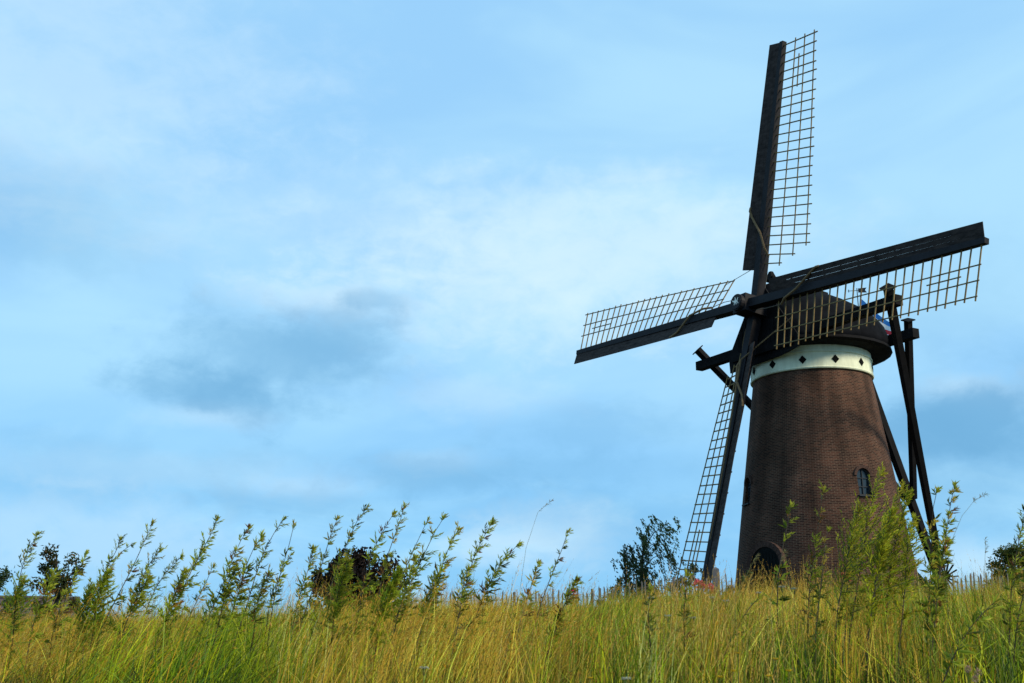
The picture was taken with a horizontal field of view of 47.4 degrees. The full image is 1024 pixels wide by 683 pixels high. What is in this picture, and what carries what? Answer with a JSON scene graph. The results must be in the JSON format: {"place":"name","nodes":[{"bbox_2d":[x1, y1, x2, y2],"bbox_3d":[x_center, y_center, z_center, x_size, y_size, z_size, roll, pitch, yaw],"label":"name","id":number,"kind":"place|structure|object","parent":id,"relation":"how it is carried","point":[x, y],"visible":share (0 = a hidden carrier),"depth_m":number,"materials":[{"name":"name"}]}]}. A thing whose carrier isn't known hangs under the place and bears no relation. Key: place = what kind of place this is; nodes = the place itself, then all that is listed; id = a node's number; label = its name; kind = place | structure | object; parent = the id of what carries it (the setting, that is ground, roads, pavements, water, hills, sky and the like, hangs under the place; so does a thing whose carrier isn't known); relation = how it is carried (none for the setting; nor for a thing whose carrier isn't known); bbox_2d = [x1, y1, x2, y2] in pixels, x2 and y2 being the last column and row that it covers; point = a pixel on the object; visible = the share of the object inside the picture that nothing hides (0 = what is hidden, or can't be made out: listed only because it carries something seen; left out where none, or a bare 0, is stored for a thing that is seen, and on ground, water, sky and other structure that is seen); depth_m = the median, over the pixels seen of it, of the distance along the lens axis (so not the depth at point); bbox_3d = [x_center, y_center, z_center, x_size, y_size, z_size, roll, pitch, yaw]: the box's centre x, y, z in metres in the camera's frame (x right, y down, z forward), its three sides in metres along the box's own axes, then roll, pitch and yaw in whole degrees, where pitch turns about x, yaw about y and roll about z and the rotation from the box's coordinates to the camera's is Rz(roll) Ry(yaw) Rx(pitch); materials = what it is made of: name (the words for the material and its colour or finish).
{"place":"outdoors","nodes":[
{"label":"outdoors","id":0,"kind":"place"},
{"bbox_2d":[0,0,1023,621],"label":"sky","id":1,"kind":"structure","parent":0,"point":[311,262],"materials":[{"name":"blue"}]},
{"bbox_2d":[984,537,991,659],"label":"grass stalk","id":2,"kind":"object","parent":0,"point":[984,579],"depth_m":7.86,"materials":[{"name":"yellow plant"}]},
{"bbox_3d":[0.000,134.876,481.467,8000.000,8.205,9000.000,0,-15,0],"label":"ground","id":3,"kind":"structure","parent":0,"visible":0},
{"bbox_2d":[0,565,27,621],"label":"oak tree","id":4,"kind":"object","parent":3,"relation":"on","point":[5,573],"visible":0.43,"depth_m":48.88,"materials":[{"name":"green plant"}]},
{"bbox_2d":[0,573,41,681],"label":"tall weed","id":5,"kind":"object","parent":3,"relation":"on","point":[21,583],"visible":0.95,"depth_m":7.87,"materials":[{"name":"green plant"}]},
{"bbox_2d":[1,531,43,659],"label":"tall weed","id":6,"kind":"object","parent":3,"relation":"on","point":[31,548],"visible":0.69,"depth_m":10.39,"materials":[{"name":"green plant"}]},
{"bbox_2d":[0,595,79,622],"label":"house","id":7,"kind":"structure","parent":3,"relation":"on","point":[40,598],"depth_m":70.18,"materials":[{"name":"tile"}]},
{"bbox_2d":[22,567,62,682],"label":"tall weed","id":8,"kind":"object","parent":3,"relation":"on","point":[46,589],"visible":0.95,"depth_m":8.17,"materials":[{"name":"green plant"}]},
{"bbox_2d":[41,588,68,676],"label":"tall weed","id":9,"kind":"object","parent":3,"relation":"on","point":[55,624],"visible":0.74,"depth_m":8.37,"materials":[{"name":"green plant"}]},
{"bbox_2d":[28,543,84,620],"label":"oak tree","id":10,"kind":"object","parent":3,"relation":"on","point":[63,579],"visible":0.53,"depth_m":43.04,"materials":[{"name":"green plant"}]},
{"bbox_2d":[46,549,91,673],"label":"tall weed","id":11,"kind":"object","parent":3,"relation":"on","point":[75,578],"visible":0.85,"depth_m":8.82,"materials":[{"name":"green plant"}]},
{"bbox_2d":[66,584,104,673],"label":"tall weed","id":12,"kind":"object","parent":3,"relation":"on","point":[85,600],"visible":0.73,"depth_m":8.26,"materials":[{"name":"green plant"}]},
{"bbox_2d":[66,567,119,669],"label":"tall weed","id":13,"kind":"object","parent":3,"relation":"on","point":[105,585],"visible":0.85,"depth_m":8.19,"materials":[{"name":"green plant"}]},
{"bbox_2d":[61,534,126,659],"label":"tall weed","id":14,"kind":"object","parent":3,"relation":"on","point":[111,558],"visible":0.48,"depth_m":9.30,"materials":[{"name":"green plant"}]},
{"bbox_2d":[54,542,136,665],"bbox_3d":[-3.791,2.505,10.366,0.953,1.402,0.140,-6,-16,19],"label":"tall weed","id":15,"kind":"object","parent":3,"relation":"on","point":[131,545],"visible":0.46,"depth_m":10.39,"materials":[{"name":"green plant"}]},
{"bbox_2d":[86,518,156,678],"bbox_3d":[-2.962,2.043,8.722,0.482,1.466,0.225,8,-17,-25],"label":"tall weed","id":16,"kind":"object","parent":3,"relation":"on","point":[133,571],"visible":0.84,"depth_m":8.81,"materials":[{"name":"green plant"}]},
{"bbox_2d":[105,569,156,682],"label":"tall weed","id":17,"kind":"object","parent":3,"relation":"on","point":[133,600],"visible":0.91,"depth_m":8.02,"materials":[{"name":"green plant"}]},
{"bbox_2d":[104,543,167,666],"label":"tall weed","id":18,"kind":"object","parent":3,"relation":"on","point":[150,566],"visible":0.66,"depth_m":8.67,"materials":[{"name":"green plant"}]},
{"bbox_2d":[129,549,184,650],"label":"tall weed","id":19,"kind":"object","parent":3,"relation":"on","point":[172,569],"visible":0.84,"depth_m":9.77,"materials":[{"name":"green plant"}]},
{"bbox_2d":[147,567,189,674],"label":"tall weed","id":20,"kind":"object","parent":3,"relation":"on","point":[184,573],"visible":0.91,"depth_m":8.35,"materials":[{"name":"green plant"}]},
{"bbox_2d":[158,547,206,651],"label":"tall weed","id":21,"kind":"object","parent":3,"relation":"on","point":[203,551],"visible":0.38,"depth_m":10.05,"materials":[{"name":"green plant"}]},
{"bbox_2d":[157,514,224,679],"bbox_3d":[-2.605,2.139,9.282,0.627,1.501,0.208,-7,-17,25],"label":"tall weed","id":22,"kind":"object","parent":3,"relation":"on","point":[190,584],"visible":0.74,"depth_m":9.34,"materials":[{"name":"green plant"}]},
{"bbox_2d":[181,562,217,640],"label":"tall weed","id":23,"kind":"object","parent":3,"relation":"on","point":[204,585],"visible":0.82,"depth_m":10.77,"materials":[{"name":"green plant"}]},
{"bbox_2d":[195,523,252,650],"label":"tall weed","id":24,"kind":"object","parent":3,"relation":"on","point":[213,599],"visible":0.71,"depth_m":9.75,"materials":[{"name":"green plant"}]},
{"bbox_2d":[209,564,245,663],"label":"tall weed","id":25,"kind":"object","parent":3,"relation":"on","point":[226,587],"visible":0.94,"depth_m":8.29,"materials":[{"name":"green plant"}]},
{"bbox_2d":[215,528,265,657],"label":"tall weed","id":26,"kind":"object","parent":3,"relation":"on","point":[241,584],"visible":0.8,"depth_m":9.42,"materials":[{"name":"green plant"}]},
{"bbox_2d":[221,516,289,678],"bbox_3d":[-1.970,2.052,8.871,0.506,1.495,0.225,5,-16,-16],"label":"tall weed","id":27,"kind":"object","parent":3,"relation":"on","point":[250,602],"visible":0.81,"depth_m":8.92,"materials":[{"name":"green plant"}]},
{"bbox_2d":[246,563,278,667],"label":"tall weed","id":28,"kind":"object","parent":3,"relation":"on","point":[262,592],"visible":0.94,"depth_m":8.06,"materials":[{"name":"green plant"}]},
{"bbox_2d":[261,518,296,658],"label":"tall weed","id":29,"kind":"object","parent":3,"relation":"on","point":[283,575],"visible":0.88,"depth_m":8.88,"materials":[{"name":"green plant"}]},
{"bbox_2d":[264,551,294,644],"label":"tall weed","id":30,"kind":"object","parent":3,"relation":"on","point":[268,615],"visible":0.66,"depth_m":10.37,"materials":[{"name":"green plant"}]},
{"bbox_2d":[286,544,319,669],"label":"tall weed","id":31,"kind":"object","parent":3,"relation":"on","point":[310,564],"visible":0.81,"depth_m":10.02,"materials":[{"name":"green plant"}]},
{"bbox_2d":[293,514,342,657],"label":"tall weed","id":32,"kind":"object","parent":3,"relation":"on","point":[323,556],"visible":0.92,"depth_m":9.16,"materials":[{"name":"green plant"}]},
{"bbox_2d":[308,561,348,619],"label":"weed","id":33,"kind":"object","parent":3,"relation":"on","point":[323,578],"visible":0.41,"depth_m":32.27,"materials":[{"name":"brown plant"}]},
{"bbox_2d":[297,556,365,680],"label":"tall weed","id":34,"kind":"object","parent":3,"relation":"on","point":[344,576],"visible":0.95,"depth_m":7.87,"materials":[{"name":"green plant"}]},
{"bbox_2d":[314,531,355,658],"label":"tall weed","id":35,"kind":"object","parent":3,"relation":"on","point":[338,573],"visible":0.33,"depth_m":10.06,"materials":[{"name":"green plant"}]},
{"bbox_2d":[301,504,372,668],"bbox_3d":[-1.397,2.046,9.094,0.656,1.551,0.206,-5,-16,16],"label":"tall weed","id":36,"kind":"object","parent":3,"relation":"on","point":[348,537],"visible":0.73,"depth_m":9.15,"materials":[{"name":"green plant"}]},
{"bbox_2d":[310,545,407,613],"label":"copper shrub","id":37,"kind":"object","parent":3,"relation":"on","point":[360,565],"visible":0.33,"depth_m":33.17,"materials":[{"name":"brown plant"}]},
{"bbox_2d":[343,507,397,649],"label":"tall weed","id":38,"kind":"object","parent":3,"relation":"on","point":[373,583],"visible":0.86,"depth_m":9.63,"materials":[{"name":"green plant"}]},
{"bbox_2d":[363,564,405,677],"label":"tall weed","id":39,"kind":"object","parent":3,"relation":"on","point":[397,575],"visible":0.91,"depth_m":7.83,"materials":[{"name":"green plant"}]},
{"bbox_2d":[364,501,409,680],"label":"tall weed","id":40,"kind":"object","parent":3,"relation":"on","point":[404,506],"visible":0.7,"depth_m":9.13,"materials":[{"name":"green plant"}]},
{"bbox_2d":[387,552,421,671],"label":"tall weed","id":41,"kind":"object","parent":3,"relation":"on","point":[412,569],"visible":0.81,"depth_m":8.18,"materials":[{"name":"green plant"}]},
{"bbox_2d":[390,517,432,623],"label":"tall weed","id":42,"kind":"object","parent":3,"relation":"on","point":[414,548],"visible":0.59,"depth_m":10.26,"materials":[{"name":"green plant"}]},
{"bbox_2d":[383,511,449,655],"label":"tall weed","id":43,"kind":"object","parent":3,"relation":"on","point":[422,558],"visible":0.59,"depth_m":9.46,"materials":[{"name":"green plant"}]},
{"bbox_2d":[420,666,428,682],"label":"white yarrow","id":44,"kind":"object","parent":3,"relation":"on","point":[423,668],"visible":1,"depth_m":5.77,"materials":[{"name":"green plant"}]},
{"bbox_2d":[411,566,447,681],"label":"tall weed","id":45,"kind":"object","parent":3,"relation":"on","point":[436,583],"visible":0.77,"depth_m":7.97,"materials":[{"name":"green plant"}]},
{"bbox_2d":[405,521,463,671],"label":"tall weed","id":46,"kind":"object","parent":3,"relation":"on","point":[459,529],"visible":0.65,"depth_m":9.25,"materials":[{"name":"green plant"}]},
{"bbox_2d":[447,562,474,679],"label":"tall weed","id":47,"kind":"object","parent":3,"relation":"on","point":[468,568],"visible":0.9,"depth_m":7.80,"materials":[{"name":"green plant"}]},
{"bbox_2d":[441,517,498,681],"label":"tall weed","id":48,"kind":"object","parent":3,"relation":"on","point":[490,523],"visible":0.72,"depth_m":8.49,"materials":[{"name":"green plant"}]},
{"bbox_2d":[456,539,523,663],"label":"tall weed","id":49,"kind":"object","parent":3,"relation":"on","point":[492,583],"visible":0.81,"depth_m":9.22,"materials":[{"name":"green plant"}]},
{"bbox_2d":[493,611,525,681],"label":"tall weed","id":50,"kind":"object","parent":3,"relation":"on","point":[509,634],"visible":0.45,"depth_m":8.28,"materials":[{"name":"green plant"}]},
{"bbox_2d":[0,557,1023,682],"bbox_3d":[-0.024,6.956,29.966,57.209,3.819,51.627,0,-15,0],"label":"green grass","id":51,"kind":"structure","parent":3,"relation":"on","point":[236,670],"depth_m":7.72,"materials":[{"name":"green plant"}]},
{"bbox_2d":[0,544,1023,682],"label":"dry grass","id":52,"kind":"structure","parent":3,"relation":"on","point":[409,654],"depth_m":7.65,"materials":[{"name":"yellow plant"}]},
{"bbox_2d":[513,558,542,665],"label":"tall weed","id":53,"kind":"object","parent":3,"relation":"on","point":[536,575],"visible":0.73,"depth_m":9.11,"materials":[{"name":"green plant"}]},
{"bbox_2d":[520,499,552,587],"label":"grass stalk","id":54,"kind":"object","parent":3,"relation":"on","point":[529,537],"depth_m":8.92,"materials":[{"name":"green plant"}]},
{"bbox_2d":[526,527,572,664],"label":"tall weed","id":55,"kind":"object","parent":3,"relation":"on","point":[560,559],"visible":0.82,"depth_m":8.41,"materials":[{"name":"green plant"}]},
{"bbox_2d":[540,575,583,676],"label":"tall weed","id":56,"kind":"object","parent":3,"relation":"on","point":[567,594],"visible":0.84,"depth_m":7.44,"materials":[{"name":"green plant"}]},
{"bbox_2d":[436,573,732,607],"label":"picket fence","id":57,"kind":"object","parent":3,"relation":"on","point":[644,587],"visible":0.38,"depth_m":44.80,"materials":[{"name":"brown wood"}]},
{"bbox_2d":[595,585,621,604],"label":"bush","id":58,"kind":"object","parent":3,"relation":"on","point":[611,592],"visible":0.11,"depth_m":48.77,"materials":[{"name":"green plant"}]},
{"bbox_2d":[620,677,630,682],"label":"white yarrow","id":59,"kind":"object","parent":3,"relation":"on","point":[624,678],"visible":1,"depth_m":5.37,"materials":[{"name":"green plant"}]},
{"bbox_2d":[610,544,653,600],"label":"birch tree","id":60,"kind":"object","parent":3,"relation":"on","point":[631,565],"visible":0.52,"depth_m":55.95,"materials":[{"name":"green plant"}]},
{"bbox_2d":[617,584,666,600],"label":"bush","id":61,"kind":"object","parent":3,"relation":"on","point":[640,592],"visible":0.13,"depth_m":46.88,"materials":[{"name":"green plant"}]},
{"bbox_2d":[641,582,660,682],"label":"tall weed","id":62,"kind":"object","parent":3,"relation":"on","point":[650,589],"visible":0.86,"depth_m":7.21,"materials":[{"name":"green plant"}]},
{"bbox_2d":[633,514,687,590],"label":"birch tree","id":63,"kind":"object","parent":3,"relation":"on","point":[644,538],"visible":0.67,"depth_m":57.26,"materials":[{"name":"green plant"}]},
{"bbox_2d":[652,574,687,597],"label":"bush","id":64,"kind":"object","parent":3,"relation":"on","point":[679,578],"visible":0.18,"depth_m":48.07,"materials":[{"name":"green plant"}]},
{"bbox_2d":[671,568,695,677],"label":"tall weed","id":65,"kind":"object","parent":3,"relation":"on","point":[685,599],"visible":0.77,"depth_m":7.47,"materials":[{"name":"green plant"}]},
{"bbox_2d":[676,563,702,597],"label":"young tree","id":66,"kind":"object","parent":3,"relation":"on","point":[691,565],"visible":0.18,"depth_m":60.88,"materials":[{"name":"green plant"}]},
{"bbox_2d":[692,579,714,600],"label":"rose bush","id":67,"kind":"object","parent":3,"relation":"on","point":[708,585],"visible":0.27,"depth_m":44.49,"materials":[{"name":"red plant"}]},
{"bbox_2d":[712,567,718,597],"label":"wooden post","id":68,"kind":"object","parent":3,"relation":"on","point":[715,571],"visible":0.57,"depth_m":46.11,"materials":[{"name":"grey wood"}]},
{"bbox_2d":[706,592,763,681],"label":"tall weed","id":69,"kind":"object","parent":3,"relation":"on","point":[757,600],"visible":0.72,"depth_m":6.98,"materials":[{"name":"green plant"}]},
{"bbox_2d":[736,570,758,596],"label":"bush","id":70,"kind":"object","parent":3,"relation":"on","point":[750,587],"visible":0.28,"depth_m":44.09,"materials":[{"name":"green plant"}]},
{"bbox_2d":[735,554,759,667],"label":"grass stalk","id":71,"kind":"object","parent":3,"relation":"on","point":[738,592],"depth_m":6.86,"materials":[{"name":"yellow plant"}]},
{"bbox_2d":[770,549,786,682],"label":"grass stalk","id":72,"kind":"object","parent":3,"relation":"on","point":[784,557],"depth_m":6.85,"materials":[{"name":"yellow plant"}]},
{"bbox_2d":[763,500,799,675],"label":"tall weed","id":73,"kind":"object","parent":3,"relation":"on","point":[784,598],"visible":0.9,"depth_m":7.85,"materials":[{"name":"green plant"}]},
{"bbox_2d":[574,29,988,598],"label":"windmill","id":74,"kind":"object","parent":3,"relation":"on","point":[808,354],"visible":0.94,"depth_m":50.06,"materials":[{"name":"brick"}]},
{"bbox_2d":[742,474,752,505],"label":"window","id":75,"kind":"structure","parent":74,"relation":"in","point":[750,481],"depth_m":51.12,"materials":[{"name":"grey paint"}]},
{"bbox_2d":[747,541,786,597],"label":"door","id":76,"kind":"structure","parent":74,"relation":"in","point":[771,556],"depth_m":48.32,"materials":[{"name":"paint"}]},
{"bbox_2d":[854,465,875,496],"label":"window","id":77,"kind":"structure","parent":74,"relation":"in","point":[863,482],"depth_m":48.56,"materials":[{"name":"glass"}]},
{"bbox_2d":[861,299,890,334],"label":"flag","id":78,"kind":"object","parent":74,"relation":"attached to","point":[886,324],"visible":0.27,"depth_m":56.63,"materials":[{"name":"blue fabric"}]},
{"bbox_2d":[790,588,795,637],"bbox_3d":[2.034,2.139,8.335,0.053,0.747,0.062,7,-17,-23],"label":"white yarrow","id":79,"kind":"object","parent":3,"relation":"on","point":[794,606],"visible":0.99,"depth_m":8.41,"materials":[{"name":"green plant"}]},
{"bbox_2d":[793,478,833,678],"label":"tall weed","id":80,"kind":"object","parent":3,"relation":"on","point":[813,570],"visible":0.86,"depth_m":7.94,"materials":[{"name":"green plant"}]},
{"bbox_2d":[802,526,833,652],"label":"tall weed","id":81,"kind":"object","parent":3,"relation":"on","point":[821,569],"visible":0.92,"depth_m":7.78,"materials":[{"name":"green plant"}]},
{"bbox_2d":[808,500,887,682],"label":"tall weed","id":82,"kind":"object","parent":3,"relation":"on","point":[851,541],"visible":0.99,"depth_m":7.53,"materials":[{"name":"green plant"}]},
{"bbox_2d":[828,514,874,681],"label":"tall weed","id":83,"kind":"object","parent":3,"relation":"on","point":[853,582],"visible":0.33,"depth_m":8.13,"materials":[{"name":"green plant"}]},
{"bbox_2d":[830,462,899,666],"bbox_3d":[2.430,1.631,7.920,0.384,1.636,0.636,-8,-18,28],"label":"tall weed","id":84,"kind":"object","parent":3,"relation":"on","point":[882,472],"visible":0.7,"depth_m":7.94,"materials":[{"name":"green plant"}]},
{"bbox_2d":[860,525,903,657],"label":"tall weed","id":85,"kind":"object","parent":3,"relation":"on","point":[876,531],"visible":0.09,"depth_m":8.29,"materials":[{"name":"green plant"}]},
{"bbox_2d":[857,479,922,674],"bbox_3d":[2.636,1.705,8.034,0.499,1.531,0.540,-7,-17,25],"label":"tall weed","id":86,"kind":"object","parent":3,"relation":"on","point":[894,499],"visible":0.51,"depth_m":8.10,"materials":[{"name":"green plant"}]},
{"bbox_2d":[861,506,922,682],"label":"tall weed","id":87,"kind":"object","parent":3,"relation":"on","point":[882,549],"visible":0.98,"depth_m":7.46,"materials":[{"name":"green plant"}]},
{"bbox_2d":[881,485,914,661],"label":"tall weed","id":88,"kind":"object","parent":3,"relation":"on","point":[903,514],"visible":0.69,"depth_m":8.05,"materials":[{"name":"green plant"}]},
{"bbox_2d":[870,512,935,673],"bbox_3d":[2.614,1.762,7.628,0.445,1.324,0.249,4,-16,-14],"label":"tall weed","id":89,"kind":"object","parent":3,"relation":"on","point":[905,560],"visible":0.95,"depth_m":7.70,"materials":[{"name":"green plant"}]},
{"bbox_2d":[915,485,946,644],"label":"tall weed","id":90,"kind":"object","parent":3,"relation":"on","point":[932,555],"visible":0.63,"depth_m":8.38,"materials":[{"name":"green plant"}]},
{"bbox_2d":[915,532,953,682],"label":"tall weed","id":91,"kind":"object","parent":3,"relation":"on","point":[948,542],"visible":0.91,"depth_m":7.19,"materials":[{"name":"green plant"}]},
{"bbox_2d":[920,481,963,651],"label":"tall weed","id":92,"kind":"object","parent":3,"relation":"on","point":[948,513],"visible":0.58,"depth_m":8.20,"materials":[{"name":"green plant"}]},
{"bbox_2d":[944,493,988,672],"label":"grass stalk","id":93,"kind":"object","parent":3,"relation":"on","point":[952,538],"depth_m":7.46,"materials":[{"name":"green plant"}]},
{"bbox_2d":[964,665,971,682],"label":"clover flower","id":94,"kind":"object","parent":3,"relation":"on","point":[968,667],"visible":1,"depth_m":5.29,"materials":[{"name":"pink plant"}]},
{"bbox_2d":[924,572,1020,597],"bbox_3d":[15.972,8.535,39.692,4.196,1.367,0.162,4,-16,-13],"label":"picket fence","id":95,"kind":"object","parent":3,"relation":"on","point":[980,579],"visible":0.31,"depth_m":39.71,"materials":[{"name":"brown wood"}]},
{"bbox_2d":[939,594,1006,682],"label":"tall weed","id":96,"kind":"object","parent":3,"relation":"on","point":[964,633],"visible":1,"depth_m":6.21,"materials":[{"name":"green plant"}]},
{"bbox_2d":[971,675,978,682],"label":"clover flower","id":97,"kind":"object","parent":3,"relation":"on","point":[976,680],"visible":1,"depth_m":5.18,"materials":[{"name":"pink plant"}]},
{"bbox_2d":[974,668,981,682],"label":"clover flower","id":98,"kind":"object","parent":3,"relation":"on","point":[977,670],"visible":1,"depth_m":5.29,"materials":[{"name":"pink plant"}]},
{"bbox_2d":[985,542,1023,590],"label":"round tree","id":99,"kind":"object","parent":3,"relation":"on","point":[1009,552],"visible":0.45,"depth_m":46.94,"materials":[{"name":"green plant"}]},
{"bbox_2d":[997,504,1023,681],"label":"tall weed","id":100,"kind":"object","parent":3,"relation":"on","point":[1012,571],"visible":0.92,"depth_m":7.64,"materials":[{"name":"green plant"}]},
{"bbox_2d":[1010,572,1023,682],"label":"tall weed","id":101,"kind":"object","parent":3,"relation":"on","point":[1018,617],"visible":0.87,"depth_m":7.41,"materials":[{"name":"green plant"}]}
]}

